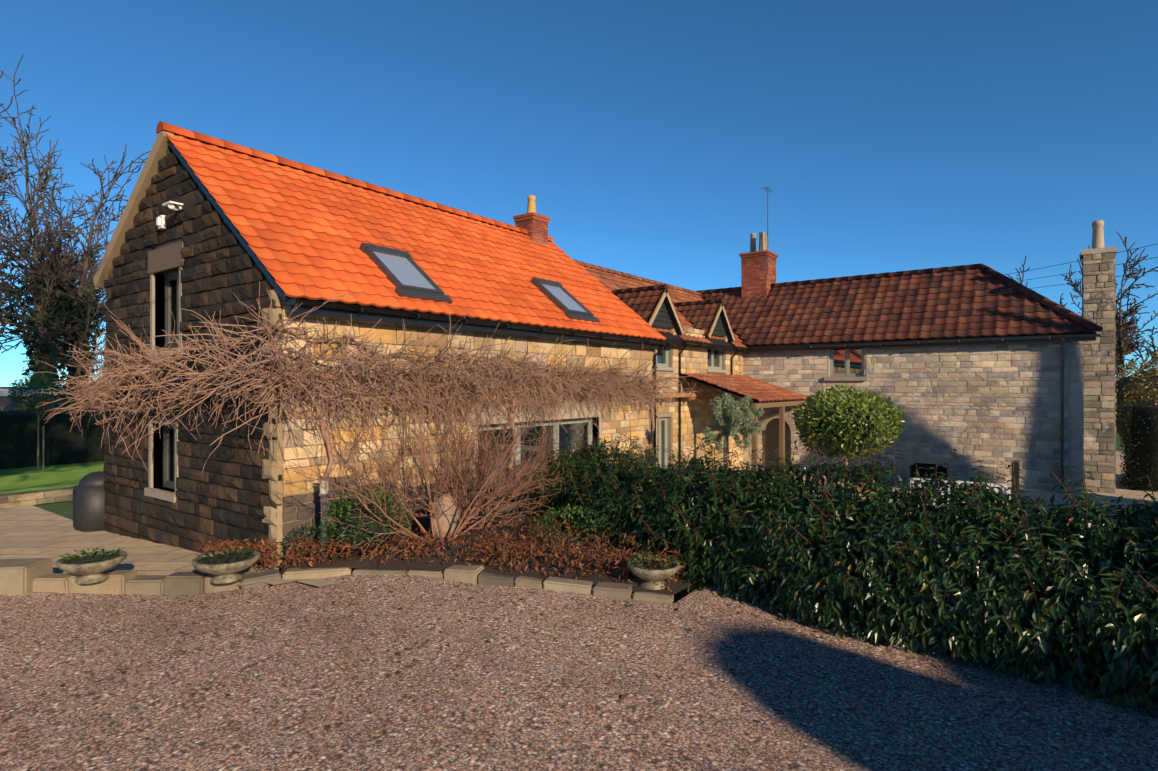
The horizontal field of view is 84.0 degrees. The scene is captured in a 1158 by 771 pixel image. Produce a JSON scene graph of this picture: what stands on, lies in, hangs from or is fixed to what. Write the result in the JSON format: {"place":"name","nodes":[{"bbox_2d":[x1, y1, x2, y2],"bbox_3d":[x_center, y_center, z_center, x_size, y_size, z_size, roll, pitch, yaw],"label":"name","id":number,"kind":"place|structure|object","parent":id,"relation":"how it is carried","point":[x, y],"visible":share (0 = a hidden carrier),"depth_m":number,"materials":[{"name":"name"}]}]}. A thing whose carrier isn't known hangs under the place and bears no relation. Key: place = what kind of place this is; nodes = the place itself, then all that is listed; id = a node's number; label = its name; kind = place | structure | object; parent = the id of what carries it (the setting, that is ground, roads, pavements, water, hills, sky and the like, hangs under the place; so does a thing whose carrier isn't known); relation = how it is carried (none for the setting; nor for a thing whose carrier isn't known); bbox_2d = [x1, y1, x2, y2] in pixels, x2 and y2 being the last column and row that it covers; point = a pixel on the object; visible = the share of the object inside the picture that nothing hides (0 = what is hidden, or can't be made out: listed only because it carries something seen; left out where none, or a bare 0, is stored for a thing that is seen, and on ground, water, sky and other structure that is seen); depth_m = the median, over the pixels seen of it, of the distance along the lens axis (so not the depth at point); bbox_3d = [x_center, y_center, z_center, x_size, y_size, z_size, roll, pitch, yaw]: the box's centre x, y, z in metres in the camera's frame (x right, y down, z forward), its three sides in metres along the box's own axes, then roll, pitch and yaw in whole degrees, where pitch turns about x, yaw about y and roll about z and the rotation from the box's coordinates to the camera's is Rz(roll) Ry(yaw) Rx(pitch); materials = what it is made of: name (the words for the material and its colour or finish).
{"place":"outdoors","nodes":[
{"label":"outdoors","id":0,"kind":"place"},
{"bbox_2d":[0,461,105,493],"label":"lawn grass","id":1,"kind":"structure","parent":0,"point":[17,480],"depth_m":17.25,"materials":[{"name":"green plant"}]},
{"bbox_2d":[107,150,281,562],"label":"stone wall","id":2,"kind":"structure","parent":0,"point":[171,242],"depth_m":10.38,"materials":[{"name":"stone"}]},
{"bbox_2d":[144,241,185,502],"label":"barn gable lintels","id":3,"kind":"object","parent":2,"relation":"attached to","point":[166,258],"visible":0.44,"depth_m":10.40,"materials":[{"name":"beige stone"}]},
{"bbox_2d":[156,201,182,229],"bbox_3d":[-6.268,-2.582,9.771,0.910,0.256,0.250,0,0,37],"label":"security light","id":4,"kind":"object","parent":2,"relation":"attached to","point":[160,222],"visible":0.98,"depth_m":9.71,"materials":[{"name":"white plastic"}]},
{"bbox_2d":[163,272,178,488],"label":"window frames","id":5,"kind":"structure","parent":2,"relation":"in","point":[168,279],"depth_m":10.52,"materials":[{"name":"grey wood"}]},
{"bbox_2d":[102,146,281,567],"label":"barn gable stones","id":6,"kind":"object","parent":2,"relation":"attached to","point":[173,180],"visible":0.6,"depth_m":9.54,"materials":[{"name":"stone"}]},
{"bbox_2d":[93,129,663,348],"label":"roof trim","id":7,"kind":"structure","parent":2,"relation":"on","point":[143,182],"depth_m":10.22,"materials":[{"name":"grey stone"}]},
{"bbox_2d":[93,121,666,339],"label":"barn roof pantiles","id":8,"kind":"object","parent":7,"relation":"on","point":[295,223],"visible":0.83,"depth_m":11.17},
{"bbox_2d":[287,299,669,456],"bbox_3d":[-0.788,0.788,11.778,0.369,3.695,9.530,0,0,37],"label":"gutter and downpipe","id":9,"kind":"object","parent":7,"relation":"attached to","point":[356,309],"visible":0.9,"depth_m":10.27,"materials":[{"name":"black plastic"}]},
{"bbox_2d":[359,242,599,322],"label":"skylight frames","id":10,"kind":"structure","parent":7,"relation":"in","point":[409,291],"depth_m":10.37,"materials":[{"name":"grey metal"}]},
{"bbox_2d":[374,252,585,311],"bbox_3d":[-1.613,-1.762,11.972,0.978,0.835,4.890,0,0,37],"label":"skylight glass","id":11,"kind":"object","parent":10,"relation":"in","point":[404,271],"visible":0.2,"depth_m":10.38,"materials":[{"name":"glass"}]},
{"bbox_2d":[513,212,549,243],"bbox_3d":[-1.253,-3.989,17.038,0.700,0.950,0.700,0,0,37],"label":"chimney","id":12,"kind":"object","parent":7,"relation":"on","point":[534,225],"visible":0.52,"depth_m":16.78,"materials":[{"name":"red brick"}]},
{"bbox_2d":[527,195,548,244],"bbox_3d":[-1.253,-4.264,17.038,0.640,1.500,0.640,0,0,37],"label":"chimney pot","id":13,"kind":"object","parent":12,"relation":"on","point":[531,206],"visible":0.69,"depth_m":16.94,"materials":[{"name":"beige ceramic"}]},
{"bbox_2d":[282,305,654,560],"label":"stone wall","id":14,"kind":"structure","parent":0,"point":[411,423],"depth_m":9.44,"materials":[{"name":"beige stone"}]},
{"bbox_2d":[281,507,699,594],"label":"bed soil","id":15,"kind":"structure","parent":0,"point":[436,563],"depth_m":7.91,"materials":[{"name":"brown soil"}]},
{"bbox_2d":[318,476,329,558],"bbox_3d":[-3.209,1.666,8.096,0.130,1.040,0.130,0,0,37],"label":"bollard light","id":16,"kind":"object","parent":15,"relation":"on","point":[323,493],"visible":0.6,"depth_m":8.06,"materials":[{"name":"black metal"}]},
{"bbox_2d":[334,503,396,552],"bbox_3d":[-2.745,1.837,8.307,0.741,0.613,0.792,0,0,37],"label":"green shrub","id":17,"kind":"object","parent":15,"relation":"on","point":[376,525],"visible":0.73,"depth_m":8.05,"materials":[{"name":"black"}]},
{"bbox_2d":[25,277,742,549],"bbox_3d":[-0.511,0.442,13.134,7.809,3.616,17.734,0,0,60],"label":"bare climbing vine","id":18,"kind":"object","parent":15,"relation":"on","point":[107,388],"visible":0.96,"depth_m":9.36,"materials":[{"name":"brown plant"}]},
{"bbox_2d":[255,345,578,563],"bbox_3d":[-1.793,0.816,8.460,2.895,2.853,4.922,0,0,37],"label":"bare shrub","id":19,"kind":"object","parent":15,"relation":"on","point":[478,481],"visible":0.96,"depth_m":8.78,"materials":[{"name":"brown plant"}]},
{"bbox_2d":[197,505,693,589],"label":"ground cover plants","id":20,"kind":"object","parent":15,"relation":"on","point":[258,547],"visible":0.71,"depth_m":7.88,"materials":[{"name":"brown plant"}]},
{"bbox_2d":[430,493,460,537],"bbox_3d":[-1.894,1.882,9.038,0.354,0.733,0.466,0,0,15],"label":"standing stone","id":21,"kind":"object","parent":15,"relation":"on","point":[448,519],"visible":0.48,"depth_m":8.90,"materials":[{"name":"beige stone"}]},
{"bbox_2d":[282,485,672,551],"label":"green shrubs","id":22,"kind":"object","parent":15,"relation":"on","point":[349,505],"visible":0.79,"depth_m":8.18,"materials":[{"name":"green plant"}]},
{"bbox_2d":[627,556,679,589],"bbox_3d":[0.813,2.071,7.058,0.580,0.250,0.580,0,0,37],"label":"stone urn","id":23,"kind":"object","parent":15,"relation":"on","point":[652,575],"visible":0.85,"depth_m":6.92,"materials":[{"name":"stone"}]},
{"bbox_2d":[57,546,680,570],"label":"stone planters","id":24,"kind":"object","parent":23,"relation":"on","point":[226,554],"visible":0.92,"depth_m":7.08,"materials":[{"name":"grey stone"}]},
{"bbox_2d":[504,430,1157,628],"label":"laurel hedge shoots","id":25,"kind":"object","parent":15,"relation":"on","point":[978,473],"visible":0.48,"depth_m":6.48,"materials":[{"name":"green plant"}]},
{"bbox_2d":[511,429,1157,717],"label":"laurel hedge","id":26,"kind":"object","parent":15,"relation":"on","point":[1118,529],"depth_m":5.82,"materials":[{"name":"green plant"}]},
{"bbox_2d":[478,417,591,507],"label":"barn window frames","id":27,"kind":"structure","parent":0,"point":[574,420],"depth_m":12.67,"materials":[{"name":"wood"}]},
{"bbox_2d":[168,279,587,515],"bbox_3d":[-2.936,0.431,11.442,1.667,4.370,7.709,0,0,65],"label":"window glass","id":28,"kind":"object","parent":27,"relation":"in","point":[574,434],"depth_m":11.84,"materials":[{"name":"black glass"}]},
{"bbox_2d":[468,401,604,516],"bbox_3d":[-0.743,1.506,12.367,0.280,2.360,4.000,0,0,37],"label":"window surround","id":29,"kind":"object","parent":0,"point":[569,414],"depth_m":12.47,"materials":[{"name":"beige stone"}]},
{"bbox_2d":[0,575,1157,770],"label":"gravel drive","id":30,"kind":"structure","parent":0,"point":[529,687],"depth_m":4.79,"materials":[{"name":"grey gravel"}]},
{"bbox_2d":[15,577,1144,729],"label":"fallen leaves","id":31,"kind":"object","parent":30,"relation":"on","point":[622,696],"visible":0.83,"depth_m":5.75,"materials":[{"name":"brown plant"}]},
{"bbox_2d":[33,433,1124,588],"bbox_3d":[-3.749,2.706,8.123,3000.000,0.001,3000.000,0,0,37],"label":"terrain","id":32,"kind":"structure","parent":0,"point":[64,509],"depth_m":14.39,"materials":[{"name":"green plant"}]},
{"bbox_2d":[0,266,13,283],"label":"ivy tree","id":33,"kind":"object","parent":32,"relation":"on","point":[6,267],"visible":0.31,"depth_m":28.89,"materials":[{"name":"green plant"}]},
{"bbox_2d":[0,159,32,348],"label":"tree","id":34,"kind":"object","parent":32,"relation":"on","point":[4,308],"visible":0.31,"depth_m":35.53,"materials":[{"name":"brown plant"}]},
{"bbox_2d":[0,123,33,227],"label":"tree","id":35,"kind":"object","parent":32,"relation":"on","point":[13,173],"visible":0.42,"depth_m":39.87,"materials":[{"name":"brown plant"}]},
{"bbox_2d":[0,71,51,297],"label":"tree","id":36,"kind":"object","parent":32,"relation":"on","point":[6,261],"visible":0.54,"depth_m":29.04,"materials":[{"name":"brown plant"}]},
{"bbox_2d":[6,349,67,469],"bbox_3d":[-15.788,0.730,18.767,1.391,3.672,1.416,0,0,37],"label":"young tree","id":37,"kind":"object","parent":32,"relation":"on","point":[37,381],"depth_m":18.72,"materials":[{"name":"brown plant"}]},
{"bbox_2d":[0,487,73,508],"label":"low retaining wall","id":38,"kind":"structure","parent":32,"relation":"on","point":[18,499],"depth_m":14.48,"materials":[{"name":"stone"}]},
{"bbox_2d":[0,263,74,386],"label":"ivy tree","id":39,"kind":"object","parent":32,"relation":"on","point":[30,353],"visible":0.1,"depth_m":35.77,"materials":[{"name":"green plant"}]},
{"bbox_2d":[2,409,88,412],"bbox_3d":[-21.450,1.776,21.213,0.030,1.820,39.970,0,0,37],"label":"boundary fence","id":40,"kind":"object","parent":32,"relation":"on","point":[40,409],"visible":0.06,"depth_m":23.54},
{"bbox_2d":[0,387,104,412],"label":"neighbour outbuilding","id":41,"kind":"structure","parent":32,"relation":"on","point":[5,403],"depth_m":26.77,"materials":[{"name":"grey"}]},
{"bbox_2d":[0,405,106,468],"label":"hedge","id":42,"kind":"object","parent":32,"relation":"on","point":[19,436],"depth_m":19.90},
{"bbox_2d":[0,55,106,386],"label":"tree","id":43,"kind":"object","parent":32,"relation":"on","point":[46,180],"visible":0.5,"depth_m":35.82,"materials":[{"name":"brown plant"}]},
{"bbox_2d":[9,280,105,409],"bbox_3d":[-21.488,-0.607,26.568,3.170,7.695,3.460,0,0,37],"label":"ivy","id":44,"kind":"object","parent":32,"relation":"on","point":[48,332],"visible":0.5,"depth_m":26.82,"materials":[{"name":"green plant"}]},
{"bbox_2d":[8,115,115,385],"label":"tree","id":45,"kind":"object","parent":32,"relation":"on","point":[51,215],"visible":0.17,"depth_m":45.23,"materials":[{"name":"brown plant"}]},
{"bbox_2d":[19,155,117,382],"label":"tree","id":46,"kind":"object","parent":32,"relation":"on","point":[99,217],"visible":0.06,"depth_m":55.26,"materials":[{"name":"brown plant"}]},
{"bbox_2d":[0,144,149,406],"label":"tree","id":47,"kind":"object","parent":32,"relation":"on","point":[56,276],"visible":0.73,"depth_m":26.41,"materials":[{"name":"brown plant"}]},
{"bbox_2d":[47,286,102,381],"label":"tree","id":48,"kind":"object","parent":32,"relation":"on","point":[63,345],"visible":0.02,"depth_m":44.25,"materials":[{"name":"green plant"}]},
{"bbox_2d":[80,328,101,386],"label":"ivy tree","id":49,"kind":"object","parent":32,"relation":"on","point":[94,349],"visible":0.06,"depth_m":55.47,"materials":[{"name":"green plant"}]},
{"bbox_2d":[0,558,673,603],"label":"kerb wall stones","id":50,"kind":"object","parent":32,"relation":"on","point":[22,576],"visible":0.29,"depth_m":7.14,"materials":[{"name":"beige stone"}]},
{"bbox_2d":[56,550,126,583],"bbox_3d":[-5.325,2.001,7.037,0.620,0.250,0.620,0,0,37],"label":"stone urn","id":51,"kind":"object","parent":50,"relation":"on","point":[91,572],"visible":0.88,"depth_m":6.93,"materials":[{"name":"stone"}]},
{"bbox_2d":[192,550,259,583],"bbox_3d":[-3.861,2.001,7.048,0.660,0.250,0.660,0,0,37],"label":"stone urn","id":52,"kind":"object","parent":50,"relation":"on","point":[224,572],"visible":0.94,"depth_m":6.93,"materials":[{"name":"stone"}]},
{"bbox_2d":[0,451,1157,602],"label":"patio paving","id":53,"kind":"structure","parent":32,"relation":"on","point":[31,531],"depth_m":10.54,"materials":[{"name":"beige stone"}]},
{"bbox_2d":[73,471,105,531],"bbox_3d":[-8.882,2.137,11.912,0.646,1.098,0.620,0,0,37],"label":"covered bbq","id":54,"kind":"object","parent":53,"relation":"on","point":[88,501],"visible":0.6,"depth_m":11.63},
{"bbox_2d":[681,375,805,480],"bbox_3d":[4.957,1.201,18.786,2.200,2.970,4.500,0,0,37],"label":"porch frame","id":55,"kind":"object","parent":53,"relation":"on","point":[778,436],"visible":0.48,"depth_m":18.09,"materials":[{"name":"brown wood"}]},
{"bbox_2d":[681,373,806,401],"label":"porch roof pantiles","id":56,"kind":"object","parent":55,"relation":"on","point":[755,389],"visible":0.94,"depth_m":18.43,"materials":[{"name":"orange tile"}]},
{"bbox_2d":[761,413,794,430],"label":"porch arch","id":57,"kind":"structure","parent":55,"relation":"attached to","point":[774,418],"depth_m":20.53,"materials":[{"name":"beige stone"}]},
{"bbox_2d":[790,382,905,493],"bbox_3d":[4.150,1.316,9.983,1.690,2.743,1.693,0,0,37],"label":"bay tree","id":58,"kind":"object","parent":53,"relation":"on","point":[804,422],"depth_m":9.58,"materials":[{"name":"green plant"}]},
{"bbox_2d":[743,341,1083,491],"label":"wing wall","id":59,"kind":"structure","parent":53,"relation":"on","point":[909,458],"depth_m":17.48,"materials":[{"name":"beige stone"}]},
{"bbox_2d":[830,348,875,455],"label":"wing window frames","id":60,"kind":"structure","parent":59,"relation":"in","point":[847,373],"depth_m":19.39,"materials":[{"name":"grey wood"}]},
{"bbox_2d":[833,348,868,451],"bbox_3d":[8.234,0.411,19.338,1.220,3.200,0.020,0,0,37],"label":"window glass","id":61,"kind":"object","parent":60,"relation":"in","point":[839,361],"depth_m":19.47,"materials":[{"name":"black glass"}]},
{"bbox_2d":[824,377,953,472],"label":"sills and lintels","id":62,"kind":"object","parent":59,"relation":"attached to","point":[914,461],"visible":0.56,"depth_m":18.69,"materials":[{"name":"beige stone"}]},
{"bbox_2d":[699,272,1096,351],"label":"wing roof deck","id":63,"kind":"structure","parent":59,"relation":"on","point":[775,347],"depth_m":17.96,"materials":[{"name":"black wood"}]},
{"bbox_2d":[697,263,1102,345],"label":"wing roof pantiles","id":64,"kind":"object","parent":63,"relation":"on","point":[971,300],"visible":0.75,"depth_m":19.42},
{"bbox_2d":[739,250,778,298],"bbox_3d":[6.533,-3.739,23.367,1.060,2.050,1.100,0,0,37],"label":"chimney","id":65,"kind":"object","parent":64,"relation":"on","point":[756,280],"visible":0.79,"depth_m":22.99,"materials":[{"name":"red brick"}]},
{"bbox_2d":[750,232,768,251],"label":"chimney pots","id":66,"kind":"object","parent":65,"relation":"on","point":[762,241],"visible":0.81,"depth_m":23.35,"materials":[{"name":"beige ceramic"}]},
{"bbox_2d":[760,187,773,274],"bbox_3d":[6.671,-5.464,22.730,0.320,3.100,0.700,0,0,37],"label":"tv aerial","id":67,"kind":"object","parent":65,"relation":"attached to","point":[766,188],"visible":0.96,"depth_m":22.72,"materials":[{"name":"grey metal"}]},
{"bbox_2d":[743,341,1083,492],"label":"wing wall stones","id":68,"kind":"object","parent":59,"relation":"attached to","point":[1000,366],"visible":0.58,"depth_m":17.41,"materials":[{"name":"beige stone"}]},
{"bbox_2d":[1080,246,1116,493],"bbox_3d":[13.255,-0.379,16.427,0.706,6.130,0.792,0,0,37],"label":"stone stack","id":69,"kind":"object","parent":59,"relation":"attached to","point":[1098,290],"visible":0.94,"depth_m":16.12,"materials":[{"name":"beige stone"}]},
{"bbox_2d":[1091,220,1103,248],"bbox_3d":[13.257,-3.824,16.434,0.299,0.760,0.299,0,0,37],"label":"chimney pot","id":70,"kind":"object","parent":69,"relation":"on","point":[1097,235],"visible":0.75,"depth_m":16.35,"materials":[{"name":"white ceramic"}]},
{"bbox_2d":[910,477,1010,512],"bbox_3d":[6.995,2.206,11.845,1.560,0.960,0.550,0,0,32],"label":"white garden bench","id":71,"kind":"object","parent":53,"relation":"on","point":[1006,486],"visible":0.08,"depth_m":11.39,"materials":[{"name":"white wood"}]},
{"bbox_2d":[1011,461,1018,501],"bbox_3d":[8.235,2.061,12.139,0.120,1.250,0.120,0,0,37],"label":"wooden post","id":72,"kind":"object","parent":53,"relation":"on","point":[1016,465],"visible":0.47,"depth_m":12.10,"materials":[{"name":"black wood"}]},
{"bbox_2d":[1007,256,1029,286],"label":"tree","id":73,"kind":"object","parent":32,"relation":"on","point":[1021,282],"depth_m":49.89,"materials":[{"name":"brown plant"}]},
{"bbox_2d":[1060,246,1157,373],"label":"tree","id":74,"kind":"object","parent":32,"relation":"on","point":[1075,286],"visible":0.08,"depth_m":61.70,"materials":[{"name":"brown plant"}]},
{"bbox_2d":[1115,232,1157,379],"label":"tree","id":75,"kind":"object","parent":32,"relation":"on","point":[1122,332],"visible":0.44,"depth_m":46.59,"materials":[{"name":"brown plant"}]},
{"bbox_2d":[0,0,1157,386],"label":"sky","id":76,"kind":"structure","parent":0,"point":[886,136],"materials":[{"name":"blue"}]},
{"bbox_2d":[651,325,742,464],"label":"link wall","id":77,"kind":"structure","parent":0,"point":[669,426],"depth_m":17.36,"materials":[{"name":"beige stone"}]},
{"bbox_2d":[651,326,721,467],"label":"window frames","id":78,"kind":"structure","parent":77,"relation":"in","point":[712,366],"depth_m":17.30,"materials":[{"name":"grey wood"}]},
{"bbox_2d":[657,346,718,468],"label":"window panes","id":79,"kind":"structure","parent":78,"relation":"in","point":[661,357],"depth_m":17.26,"materials":[{"name":"grey glass"}]},
{"bbox_2d":[656,327,742,472],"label":"link wall stones","id":80,"kind":"object","parent":77,"relation":"attached to","point":[694,367],"visible":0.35,"depth_m":18.31,"materials":[{"name":"beige stone"}]},
{"bbox_2d":[658,298,748,352],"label":"link roof deck","id":81,"kind":"structure","parent":77,"relation":"on","point":[677,340],"depth_m":18.50,"materials":[{"name":"black wood"}]},
{"bbox_2d":[573,259,746,347],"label":"roof pantiles","id":82,"kind":"object","parent":81,"relation":"on","point":[610,279],"visible":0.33,"depth_m":19.65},
{"bbox_2d":[611,284,734,337],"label":"dormer roofs","id":83,"kind":"structure","parent":81,"relation":"attached to","point":[642,302],"depth_m":17.42,"materials":[{"name":"brown tile"}]},
{"bbox_2d":[652,303,726,335],"bbox_3d":[3.028,-1.844,18.254,0.336,1.220,5.090,0,0,37],"label":"dormer weatherboard","id":84,"kind":"object","parent":83,"relation":"attached to","point":[662,318],"visible":0.27,"depth_m":17.02,"materials":[{"name":"grey wood"}]},
{"bbox_2d":[647,289,734,372],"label":"dormer bargeboards","id":85,"kind":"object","parent":83,"relation":"attached to","point":[665,298],"visible":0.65,"depth_m":17.29,"materials":[{"name":"beige wood"}]},
{"bbox_2d":[656,393,709,400],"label":"pergola beam","id":86,"kind":"structure","parent":81,"relation":"attached to","point":[686,396],"depth_m":17.47,"materials":[{"name":"brown wood"}]},
{"bbox_2d":[679,341,748,463],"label":"link gutters","id":87,"kind":"object","parent":77,"relation":"attached to","point":[711,346],"visible":0.71,"depth_m":17.53,"materials":[{"name":"black plastic"}]},
{"bbox_2d":[701,392,763,468],"bbox_3d":[3.159,1.408,13.413,1.508,2.557,1.468,0,0,37],"label":"olive tree","id":88,"kind":"object","parent":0,"point":[738,423],"depth_m":13.29,"materials":[{"name":"green plant"}]},
{"bbox_2d":[911,463,946,479],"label":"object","id":89,"kind":"object","parent":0,"point":[929,472],"depth_m":18.28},
{"bbox_2d":[810,334,1100,488],"bbox_3d":[9.904,0.696,17.687,6.890,3.880,0.304,0,0,37],"label":"wing gutter","id":90,"kind":"object","parent":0,"point":[1062,337],"visible":0.88,"depth_m":16.16,"materials":[{"name":"black metal"}]},
{"bbox_2d":[1004,244,1157,288],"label":"overhead wires","id":91,"kind":"object","parent":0,"point":[1080,271],"visible":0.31,"depth_m":30.32,"materials":[{"name":"black metal"}]},
{"bbox_2d":[1115,351,1157,437],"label":"yellow shrub","id":92,"kind":"object","parent":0,"point":[1121,384],"depth_m":19.75,"materials":[{"name":"plant"}]},
{"bbox_2d":[1117,399,1157,491],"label":"yew hedge","id":93,"kind":"object","parent":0,"point":[1150,460],"depth_m":16.42,"materials":[{"name":"green plant"}]},
{"bbox_3d":[-3.363,-0.564,13.685,6.000,6.500,9.400,0,0,37],"label":"barn","id":94,"kind":"object","parent":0,"visible":0},
{"bbox_2d":[262,289,655,570],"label":"barn stones","id":95,"kind":"object","parent":94,"relation":"attached to","point":[278,490],"visible":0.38,"depth_m":9.27,"materials":[{"name":"beige stone"}]}
]}

